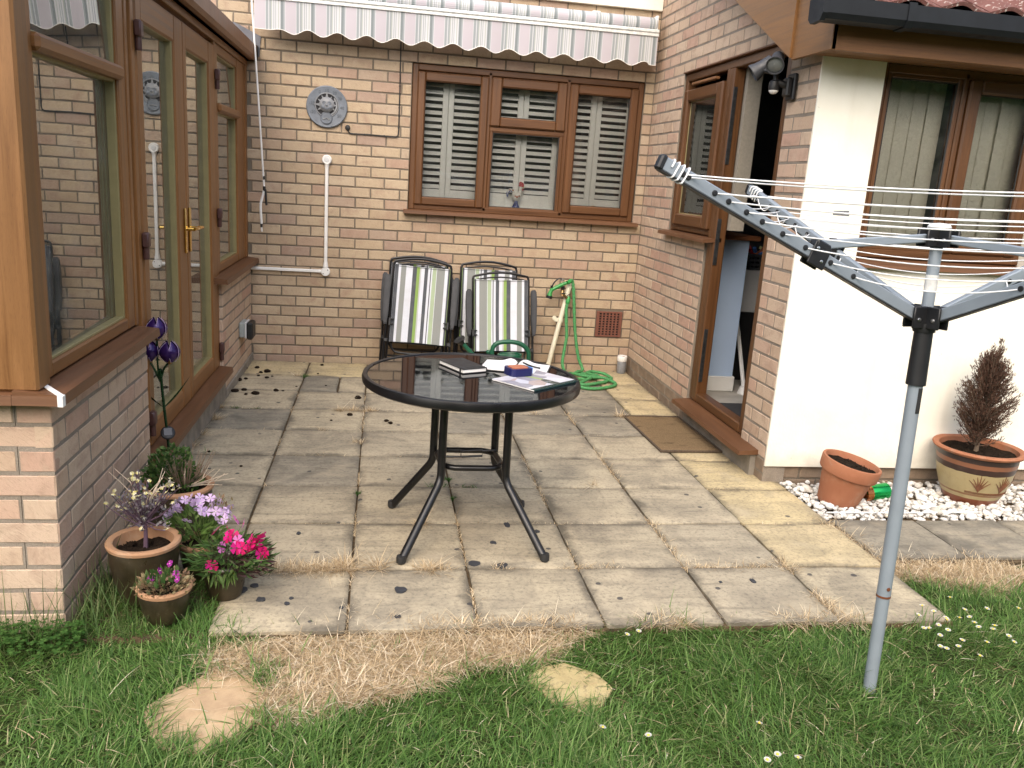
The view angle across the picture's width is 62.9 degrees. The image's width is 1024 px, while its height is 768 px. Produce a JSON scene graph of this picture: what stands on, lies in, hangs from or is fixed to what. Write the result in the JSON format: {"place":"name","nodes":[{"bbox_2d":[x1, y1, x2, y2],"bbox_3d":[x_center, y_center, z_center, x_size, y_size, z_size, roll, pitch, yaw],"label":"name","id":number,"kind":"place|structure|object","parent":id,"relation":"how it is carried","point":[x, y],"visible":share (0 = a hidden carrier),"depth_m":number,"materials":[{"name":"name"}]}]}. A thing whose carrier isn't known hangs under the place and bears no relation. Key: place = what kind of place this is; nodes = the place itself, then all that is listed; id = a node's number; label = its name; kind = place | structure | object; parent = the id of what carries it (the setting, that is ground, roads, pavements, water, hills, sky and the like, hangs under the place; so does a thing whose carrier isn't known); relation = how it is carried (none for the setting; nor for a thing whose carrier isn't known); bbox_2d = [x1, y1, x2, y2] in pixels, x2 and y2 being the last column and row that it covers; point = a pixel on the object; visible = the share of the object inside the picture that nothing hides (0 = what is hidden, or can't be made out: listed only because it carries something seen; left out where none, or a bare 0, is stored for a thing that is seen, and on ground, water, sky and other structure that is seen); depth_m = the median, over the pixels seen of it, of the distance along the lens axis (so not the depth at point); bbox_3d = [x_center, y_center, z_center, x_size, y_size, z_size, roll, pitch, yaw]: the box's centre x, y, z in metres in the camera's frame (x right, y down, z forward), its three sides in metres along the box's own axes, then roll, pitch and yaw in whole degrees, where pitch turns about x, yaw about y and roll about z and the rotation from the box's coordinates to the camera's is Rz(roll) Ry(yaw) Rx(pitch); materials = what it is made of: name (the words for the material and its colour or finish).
{"place":"outdoors","nodes":[
{"label":"outdoors","id":0,"kind":"place"},
{"bbox_2d":[200,373,476,500],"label":"weeds","id":1,"kind":"object","parent":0,"point":[358,493],"visible":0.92,"depth_m":4.05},
{"bbox_2d":[0,557,1023,767],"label":"lawn","id":2,"kind":"structure","parent":0,"point":[5,708],"depth_m":2.46,"materials":[{"name":"plant"}]},
{"bbox_2d":[0,618,87,665],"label":"clover","id":3,"kind":"object","parent":2,"relation":"on","point":[7,638],"visible":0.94,"depth_m":2.51,"materials":[{"name":"green plant"}]},
{"bbox_2d":[0,495,197,656],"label":"tall grass","id":4,"kind":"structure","parent":2,"relation":"on","point":[115,608],"depth_m":2.61,"materials":[{"name":"green plant"}]},
{"bbox_2d":[0,0,260,634],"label":"conservatory","id":5,"kind":"object","parent":2,"relation":"on","point":[123,180],"visible":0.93,"depth_m":3.01,"materials":[{"name":"brown brick"}]},
{"bbox_2d":[25,0,134,376],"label":"window","id":6,"kind":"structure","parent":5,"relation":"in","point":[76,49],"depth_m":2.82,"materials":[{"name":"brown wood"}]},
{"bbox_2d":[132,0,200,445],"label":"door","id":7,"kind":"structure","parent":5,"relation":"in","point":[157,32],"depth_m":3.85,"materials":[{"name":"brown wood"}]},
{"bbox_2d":[181,21,224,397],"bbox_3d":[-1.691,-0.923,4.590,0.120,1.866,0.826,2,14,-9],"label":"door","id":8,"kind":"structure","parent":5,"relation":"in","point":[199,72],"depth_m":4.65,"materials":[{"name":"brown wood"}]},
{"bbox_2d":[215,43,243,271],"bbox_3d":[-1.834,-1.432,5.397,0.087,1.322,0.985,2,14,-9],"label":"window","id":9,"kind":"structure","parent":5,"relation":"in","point":[229,99],"depth_m":5.50,"materials":[{"name":"brown wood"}]},
{"bbox_2d":[239,319,255,339],"bbox_3d":[-1.835,-0.379,5.802,0.092,0.120,0.156,2,14,-9],"label":"outdoor socket","id":10,"kind":"object","parent":5,"relation":"attached to","point":[247,329],"visible":1,"depth_m":5.74,"materials":[{"name":"black plastic"}]},
{"bbox_2d":[104,468,181,605],"bbox_3d":[-1.225,0.499,2.776,0.246,0.450,0.236,2,14,-9],"label":"potted shrub","id":11,"kind":"object","parent":2,"relation":"on","point":[143,545],"visible":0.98,"depth_m":2.75,"materials":[{"name":"brown ceramic"}]},
{"bbox_2d":[130,560,195,625],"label":"potted violets","id":12,"kind":"object","parent":2,"relation":"on","point":[164,594],"visible":1,"depth_m":2.64,"materials":[{"name":"brown ceramic"}]},
{"bbox_2d":[142,671,269,755],"bbox_3d":[-0.840,0.903,2.314,0.326,0.013,0.329,-8,18,-40],"label":"stepping stone","id":13,"kind":"object","parent":2,"relation":"on","point":[226,696],"visible":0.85,"depth_m":2.31,"materials":[{"name":"beige stone"}]},
{"bbox_2d":[224,635,581,730],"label":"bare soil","id":14,"kind":"structure","parent":2,"relation":"on","point":[361,702],"depth_m":2.46,"materials":[{"name":"brown soil"}]},
{"bbox_2d":[211,0,661,371],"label":"brick wall","id":15,"kind":"structure","parent":2,"relation":"on","point":[333,316],"depth_m":6.23,"materials":[{"name":"beige brick"}]},
{"bbox_2d":[251,155,331,275],"bbox_3d":[-1.618,-1.242,6.124,0.574,0.878,0.043,2,14,-9],"label":"cable conduit","id":16,"kind":"object","parent":15,"relation":"attached to","point":[325,269],"visible":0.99,"depth_m":6.18,"materials":[{"name":"white plastic"}]},
{"bbox_2d":[306,85,347,127],"bbox_3d":[-1.321,-1.978,5.969,0.290,0.290,0.051,2,14,-9],"label":"sun plaque","id":17,"kind":"object","parent":15,"relation":"attached to","point":[326,106],"visible":1,"depth_m":5.97,"materials":[{"name":"stone"}]},
{"bbox_2d":[345,41,401,137],"bbox_3d":[-0.994,-2.121,6.000,0.391,0.661,0.018,2,14,-9],"label":"sensor cable","id":18,"kind":"object","parent":15,"relation":"attached to","point":[347,127],"visible":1,"depth_m":6.05,"materials":[{"name":"black plastic"}]},
{"bbox_2d":[254,0,659,65],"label":"awning","id":19,"kind":"object","parent":15,"relation":"attached to","point":[525,30],"visible":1,"depth_m":5.82,"materials":[{"name":"fabric"}]},
{"bbox_2d":[251,0,267,231],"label":"awning crank","id":20,"kind":"object","parent":19,"relation":"hanging from","point":[264,191],"visible":1,"depth_m":5.78,"materials":[{"name":"white metal"}]},
{"bbox_2d":[403,63,644,226],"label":"kitchen window","id":21,"kind":"structure","parent":15,"relation":"attached to","point":[493,84],"depth_m":6.31,"materials":[{"name":"brown wood"}]},
{"bbox_2d":[506,182,523,207],"bbox_3d":[0.027,-1.453,6.423,0.144,0.200,0.078,2,14,-9],"label":"rooster figurine","id":22,"kind":"object","parent":21,"relation":"on","point":[516,197],"visible":0.98,"depth_m":6.41,"materials":[{"name":"white ceramic"}]},
{"bbox_2d":[422,71,631,209],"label":"window shutters","id":23,"kind":"object","parent":21,"relation":"attached to","point":[520,145],"depth_m":6.41,"materials":[{"name":"white wood"}]},
{"bbox_2d":[549,0,663,11],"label":"fascia board","id":24,"kind":"object","parent":15,"relation":"attached to","point":[652,5],"visible":1,"depth_m":6.10,"materials":[{"name":"white plastic"}]},
{"bbox_2d":[595,311,622,336],"bbox_3d":[0.771,-0.481,6.708,0.210,0.204,0.038,2,14,-9],"label":"air brick","id":25,"kind":"object","parent":15,"relation":"attached to","point":[608,323],"visible":1,"depth_m":6.69,"materials":[{"name":"red brick"}]},
{"bbox_2d":[0,371,1023,767],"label":"dead grass","id":26,"kind":"structure","parent":2,"relation":"on","point":[382,663],"depth_m":2.65,"materials":[{"name":"plant"}]},
{"bbox_2d":[527,663,611,714],"bbox_3d":[0.185,0.918,2.536,0.211,0.013,0.257,-5,16,-33],"label":"stepping stone","id":27,"kind":"object","parent":2,"relation":"on","point":[566,676],"visible":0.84,"depth_m":2.54,"materials":[{"name":"beige stone"}]},
{"bbox_2d":[645,732,651,752],"bbox_3d":[0.367,0.965,2.242,0.020,0.063,0.020,0,14,17],"label":"daisy","id":28,"kind":"object","parent":2,"relation":"on","point":[648,735],"visible":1,"depth_m":2.24,"materials":[{"name":"white plant"}]},
{"bbox_2d":[626,0,822,482],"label":"brick wall","id":29,"kind":"structure","parent":2,"relation":"on","point":[694,34],"depth_m":5.51,"materials":[{"name":"beige brick"}]},
{"bbox_2d":[657,43,791,474],"bbox_3d":[1.215,-0.803,5.080,0.192,2.246,1.840,2,14,-9],"label":"door and window frame","id":30,"kind":"structure","parent":29,"relation":"attached to","point":[710,122],"depth_m":5.15,"materials":[{"name":"brown wood"}]},
{"bbox_2d":[748,51,798,100],"bbox_3d":[1.292,-1.529,4.149,0.211,0.225,0.222,2,14,-9],"label":"flood light","id":31,"kind":"object","parent":29,"relation":"attached to","point":[773,64],"visible":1,"depth_m":4.12,"materials":[{"name":"black plastic"}]},
{"bbox_2d":[764,756,770,767],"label":"daisy","id":32,"kind":"object","parent":2,"relation":"on","point":[766,759],"visible":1,"depth_m":2.17,"materials":[{"name":"white plant"}]},
{"bbox_2d":[774,751,780,767],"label":"daisy","id":33,"kind":"object","parent":2,"relation":"on","point":[776,753],"visible":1,"depth_m":2.20,"materials":[{"name":"white plant"}]},
{"bbox_2d":[701,57,953,402],"bbox_3d":[2.828,-1.084,5.592,3.140,2.520,2.440,2,14,-9],"label":"room shell","id":34,"kind":"object","parent":2,"relation":"on","point":[760,118],"visible":0.09,"depth_m":6.43},
{"bbox_2d":[721,403,741,416],"bbox_3d":[1.739,0.210,5.116,0.830,0.012,0.620,2,14,-9],"label":"indoor mat","id":35,"kind":"object","parent":34,"relation":"on","point":[735,408],"depth_m":5.26,"materials":[{"name":"grey fabric"}]},
{"bbox_2d":[737,324,744,394],"bbox_3d":[1.601,-0.264,5.810,0.088,0.587,0.478,4,14,1],"label":"mop","id":36,"kind":"object","parent":34,"relation":"on","point":[740,391],"visible":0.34,"depth_m":5.76,"materials":[{"name":"white plastic"}]},
{"bbox_2d":[732,269,759,379],"bbox_3d":[1.842,-0.482,6.322,0.620,0.800,0.600,2,14,-9],"label":"utility cabinet","id":37,"kind":"object","parent":34,"relation":"on","point":[751,281],"depth_m":6.00,"materials":[{"name":"black plastic"}]},
{"bbox_2d":[746,245,762,269],"bbox_3d":[1.807,-0.915,6.053,0.320,0.160,0.295,2,14,-9],"label":"laundry basket","id":38,"kind":"object","parent":37,"relation":"on","point":[754,258],"visible":0.42,"depth_m":5.92,"materials":[{"name":"black plastic"}]},
{"bbox_2d":[654,154,1023,693],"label":"rotary dryer","id":39,"kind":"object","parent":2,"relation":"on","point":[925,319],"visible":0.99,"depth_m":2.32,"materials":[{"name":"metal"}]},
{"bbox_2d":[833,211,848,215],"bbox_3d":[1.153,-0.599,2.930,0.054,0.019,0.012,8,14,18],"label":"clothes peg","id":40,"kind":"object","parent":39,"relation":"attached to","point":[841,214],"visible":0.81,"depth_m":2.93,"materials":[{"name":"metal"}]},
{"bbox_2d":[764,56,1023,485],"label":"rendered wall","id":41,"kind":"structure","parent":2,"relation":"on","point":[844,356],"depth_m":4.28,"materials":[{"name":"white paint"}]},
{"bbox_2d":[735,0,1023,74],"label":"house roof","id":42,"kind":"structure","parent":41,"relation":"on","point":[790,30],"depth_m":3.73,"materials":[{"name":"tile"},{"name":"oak"},{"name":"black plastic"}]},
{"bbox_2d":[808,0,1023,43],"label":"roof gutter","id":43,"kind":"object","parent":42,"relation":"attached to","point":[909,17],"visible":1,"depth_m":3.51,"materials":[{"name":"black plastic"}]},
{"bbox_2d":[855,62,1023,274],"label":"rendered wall window","id":44,"kind":"structure","parent":41,"relation":"attached to","point":[971,88],"depth_m":4.14,"materials":[{"name":"brown wood"}]},
{"bbox_2d":[867,79,1023,245],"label":"vertical blinds","id":45,"kind":"object","parent":44,"relation":"hanging from","point":[911,132],"visible":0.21,"depth_m":4.22,"materials":[{"name":"beige fabric"}]},
{"bbox_2d":[780,480,1023,520],"bbox_3d":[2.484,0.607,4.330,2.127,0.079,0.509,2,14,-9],"label":"pebbles","id":46,"kind":"object","parent":2,"relation":"on","point":[923,502],"visible":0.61,"depth_m":4.16,"materials":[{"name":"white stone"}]},
{"bbox_2d":[817,449,881,509],"bbox_3d":[1.640,0.486,4.133,0.286,0.233,0.286,12,17,-11],"label":"terracotta pot","id":47,"kind":"object","parent":46,"relation":"on","point":[847,480],"visible":1,"depth_m":4.06,"materials":[{"name":"ceramic"}]},
{"bbox_2d":[863,483,891,500],"bbox_3d":[1.824,0.546,4.219,0.154,0.088,0.086,-2,15,-23],"label":"green tin","id":48,"kind":"object","parent":46,"relation":"on","point":[879,491],"visible":0.73,"depth_m":4.19,"materials":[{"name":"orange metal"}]},
{"bbox_2d":[826,511,981,512],"bbox_3d":[1.901,0.621,4.040,0.830,0.010,0.016,1,14,-10],"label":"garden cane","id":49,"kind":"object","parent":46,"relation":"on","point":[917,512],"visible":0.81,"depth_m":4.06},
{"bbox_2d":[932,434,1023,505],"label":"decorated pot","id":50,"kind":"object","parent":46,"relation":"on","point":[983,475],"visible":0.98,"depth_m":4.20,"materials":[{"name":"ceramic"}]},
{"bbox_2d":[952,337,1022,451],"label":"dead conifer","id":51,"kind":"object","parent":50,"relation":"on","point":[980,414],"visible":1,"depth_m":4.18,"materials":[{"name":"brown plant"}]},
{"bbox_2d":[49,360,1023,644],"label":"patio","id":52,"kind":"structure","parent":0,"point":[307,500],"depth_m":3.66,"materials":[{"name":"stone paving slabs"}]},
{"bbox_2d":[132,442,233,534],"bbox_3d":[-1.310,0.409,3.301,0.368,0.365,0.287,10,15,24],"label":"potted bush","id":53,"kind":"object","parent":52,"relation":"on","point":[190,480],"visible":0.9,"depth_m":3.27,"materials":[{"name":"green plant"}]},
{"bbox_2d":[146,317,188,470],"bbox_3d":[-1.529,0.107,3.642,0.250,0.803,0.100,2,14,-9],"label":"solar flower light","id":54,"kind":"object","parent":53,"relation":"in","point":[168,353],"visible":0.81,"depth_m":3.58,"materials":[{"name":"purple metal"}]},
{"bbox_2d":[162,493,234,580],"bbox_3d":[-1.114,0.534,2.950,0.244,0.315,0.251,2,14,-9],"label":"potted phlox","id":55,"kind":"object","parent":52,"relation":"on","point":[190,539],"visible":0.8,"depth_m":2.93,"materials":[{"name":"purple plant"}]},
{"bbox_2d":[180,515,279,600],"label":"potted pinks","id":56,"kind":"object","parent":52,"relation":"on","point":[225,573],"visible":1,"depth_m":2.81,"materials":[{"name":"plant"}]},
{"bbox_2d":[251,391,259,394],"bbox_3d":[-1.652,0.056,5.389,0.051,0.026,0.041,10,15,23],"label":"soil clod","id":57,"kind":"object","parent":52,"relation":"on","point":[255,392],"visible":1,"depth_m":5.38,"materials":[{"name":"black soil"}]},
{"bbox_2d":[379,255,453,359],"bbox_3d":[-0.725,-0.539,6.319,0.540,0.858,0.106,4,3,-9],"label":"folding chair","id":58,"kind":"object","parent":52,"relation":"on","point":[382,293],"visible":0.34,"depth_m":6.28,"materials":[{"name":"black metal"}]},
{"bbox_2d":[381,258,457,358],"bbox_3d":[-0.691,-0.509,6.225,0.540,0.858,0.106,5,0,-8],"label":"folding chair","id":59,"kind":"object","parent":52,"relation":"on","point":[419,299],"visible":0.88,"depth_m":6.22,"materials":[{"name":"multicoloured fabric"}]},
{"bbox_2d":[362,352,580,564],"bbox_3d":[-0.182,0.287,3.462,0.880,0.673,0.880,2,14,-9],"label":"garden table","id":60,"kind":"object","parent":52,"relation":"on","point":[425,380],"visible":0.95,"depth_m":3.29,"materials":[{"name":"black glass"}]},
{"bbox_2d":[438,358,486,373],"bbox_3d":[-0.208,-0.078,3.506,0.120,0.020,0.200,-6,17,-34],"label":"closed notebook","id":61,"kind":"object","parent":60,"relation":"on","point":[462,365],"visible":1,"depth_m":3.47,"materials":[{"name":"paper"}]},
{"bbox_2d":[482,358,550,372],"bbox_3d":[0.015,-0.081,3.571,0.290,0.026,0.200,6,14,7],"label":"open notebook","id":62,"kind":"object","parent":60,"relation":"on","point":[494,365],"visible":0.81,"depth_m":3.58,"materials":[{"name":"paper"}]},
{"bbox_2d":[492,370,577,391],"bbox_3d":[0.095,-0.015,3.360,0.222,0.006,0.282,15,18,39],"label":"magazine","id":63,"kind":"object","parent":60,"relation":"on","point":[537,380],"visible":0.95,"depth_m":3.33,"materials":[{"name":"paper"}]},
{"bbox_2d":[504,365,532,376],"bbox_3d":[0.027,-0.056,3.428,0.110,0.034,0.085,-4,16,-29],"label":"small box","id":64,"kind":"object","parent":63,"relation":"on","point":[517,370],"visible":1,"depth_m":3.40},
{"bbox_2d":[453,261,517,354],"bbox_3d":[-0.190,-0.515,6.389,0.540,0.849,0.106,2,2,-9],"label":"folding chair","id":65,"kind":"object","parent":52,"relation":"on","point":[465,280],"visible":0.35,"depth_m":6.35,"materials":[{"name":"multicoloured fabric"}]},
{"bbox_2d":[454,335,530,359],"bbox_3d":[-0.141,-0.157,5.953,0.555,0.364,0.216,2,14,-9],"label":"watering can","id":66,"kind":"object","parent":52,"relation":"on","point":[459,340],"visible":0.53,"depth_m":5.92,"materials":[{"name":"green plastic"}]},
{"bbox_2d":[465,271,536,360],"bbox_3d":[-0.083,-0.437,6.227,0.532,0.798,0.105,0,1,-10],"label":"folding chair","id":67,"kind":"object","parent":52,"relation":"on","point":[496,310],"visible":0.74,"depth_m":6.22,"materials":[{"name":"multicoloured fabric"}]},
{"bbox_2d":[546,284,571,364],"bbox_3d":[0.361,-0.455,6.557,0.219,0.723,0.058,-6,17,-36],"label":"standpipe","id":68,"kind":"object","parent":52,"relation":"on","point":[559,320],"visible":0.91,"depth_m":6.54,"materials":[{"name":"beige plastic"}]},
{"bbox_2d":[561,286,569,298],"bbox_3d":[0.412,-0.703,6.495,0.073,0.112,0.060,2,14,-9],"label":"brass tap","id":69,"kind":"object","parent":68,"relation":"attached to","point":[563,293],"visible":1,"depth_m":6.47,"materials":[{"name":"brown metal"}]},
{"bbox_2d":[561,279,616,390],"bbox_3d":[0.599,-0.384,6.301,0.413,0.736,0.646,2,14,-9],"label":"garden hose","id":70,"kind":"object","parent":52,"relation":"on","point":[586,376],"visible":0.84,"depth_m":6.49,"materials":[{"name":"green rubber"}]},
{"bbox_2d":[546,278,566,298],"bbox_3d":[0.345,-0.739,6.465,0.158,0.167,0.048,2,14,-9],"label":"spray gun","id":71,"kind":"object","parent":70,"relation":"attached to","point":[552,289],"visible":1,"depth_m":6.45,"materials":[{"name":"green plastic"}]},
{"bbox_2d":[616,355,626,373],"bbox_3d":[0.879,-0.158,6.710,0.078,0.142,0.078,2,14,-9],"label":"plastic tub","id":72,"kind":"object","parent":52,"relation":"on","point":[621,363],"visible":1,"depth_m":6.68,"materials":[{"name":"white plastic"}]},
{"bbox_2d":[623,415,722,452],"bbox_3d":[0.968,0.299,5.124,0.380,0.014,0.724,1,14,-10],"label":"doormat","id":73,"kind":"object","parent":52,"relation":"on","point":[670,434],"visible":1,"depth_m":5.07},
{"bbox_2d":[707,231,760,391],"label":"half wall","id":74,"kind":"structure","parent":0,"point":[731,288],"depth_m":5.59,"materials":[{"name":"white paint"}]}
]}

